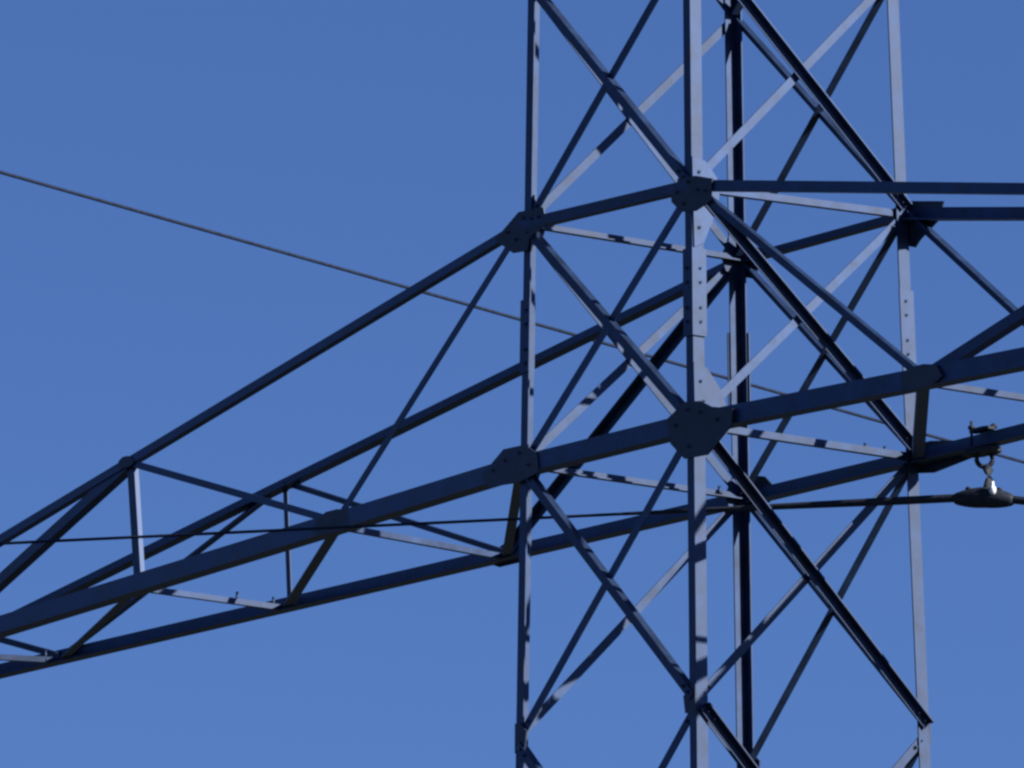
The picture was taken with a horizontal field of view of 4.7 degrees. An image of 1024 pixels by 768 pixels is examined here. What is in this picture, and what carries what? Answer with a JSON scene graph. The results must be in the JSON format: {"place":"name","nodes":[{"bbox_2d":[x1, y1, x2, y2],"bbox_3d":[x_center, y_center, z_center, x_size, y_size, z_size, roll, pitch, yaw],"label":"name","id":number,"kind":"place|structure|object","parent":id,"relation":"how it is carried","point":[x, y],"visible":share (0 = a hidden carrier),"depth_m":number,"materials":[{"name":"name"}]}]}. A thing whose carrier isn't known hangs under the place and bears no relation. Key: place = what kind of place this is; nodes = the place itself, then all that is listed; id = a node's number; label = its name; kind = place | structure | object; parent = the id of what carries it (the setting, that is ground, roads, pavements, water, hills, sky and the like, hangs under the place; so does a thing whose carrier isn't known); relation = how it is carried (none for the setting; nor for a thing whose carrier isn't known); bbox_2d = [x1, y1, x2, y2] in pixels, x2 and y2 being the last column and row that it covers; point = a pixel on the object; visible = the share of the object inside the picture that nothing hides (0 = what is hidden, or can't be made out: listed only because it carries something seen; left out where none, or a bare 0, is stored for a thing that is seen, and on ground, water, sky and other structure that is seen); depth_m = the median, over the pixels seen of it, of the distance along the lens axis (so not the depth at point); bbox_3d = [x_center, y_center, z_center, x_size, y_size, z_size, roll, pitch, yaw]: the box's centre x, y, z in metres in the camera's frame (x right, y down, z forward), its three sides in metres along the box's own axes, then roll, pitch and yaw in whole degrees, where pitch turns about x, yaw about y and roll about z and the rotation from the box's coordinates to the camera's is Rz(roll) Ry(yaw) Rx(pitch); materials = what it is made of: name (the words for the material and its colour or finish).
{"place":"outdoors","nodes":[
{"label":"outdoors","id":0,"kind":"place"},
{"bbox_2d":[0,0,1023,767],"label":"sky","id":1,"kind":"structure","parent":0,"point":[384,139],"materials":[{"name":"blue"}]},
{"label":"ground","id":2,"kind":"structure","parent":0,"visible":0},
{"bbox_2d":[0,0,1023,767],"bbox_3d":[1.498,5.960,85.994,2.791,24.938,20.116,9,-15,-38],"label":"lattice pylon","id":3,"kind":"object","parent":2,"relation":"on","point":[698,424],"visible":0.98,"depth_m":87.32,"materials":[{"name":"metal"}]},
{"bbox_2d":[0,170,1023,463],"bbox_3d":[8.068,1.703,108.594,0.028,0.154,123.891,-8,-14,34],"label":"overhead wire","id":4,"kind":"object","parent":3,"relation":"attached to","point":[406,286],"visible":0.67,"depth_m":95.58,"materials":[{"name":"black metal"}]},
{"bbox_2d":[953,421,1013,507],"bbox_3d":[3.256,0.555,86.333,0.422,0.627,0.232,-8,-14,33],"label":"suspension clamp","id":5,"kind":"object","parent":3,"relation":"hanging from","point":[988,494],"visible":1,"depth_m":86.28,"materials":[{"name":"metal"}]},
{"bbox_2d":[0,494,1023,544],"bbox_3d":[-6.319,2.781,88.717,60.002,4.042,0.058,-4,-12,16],"label":"aerial cable","id":6,"kind":"object","parent":5,"relation":"hanging from","point":[923,499],"visible":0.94,"depth_m":86.94,"materials":[{"name":"metal"}]}
]}

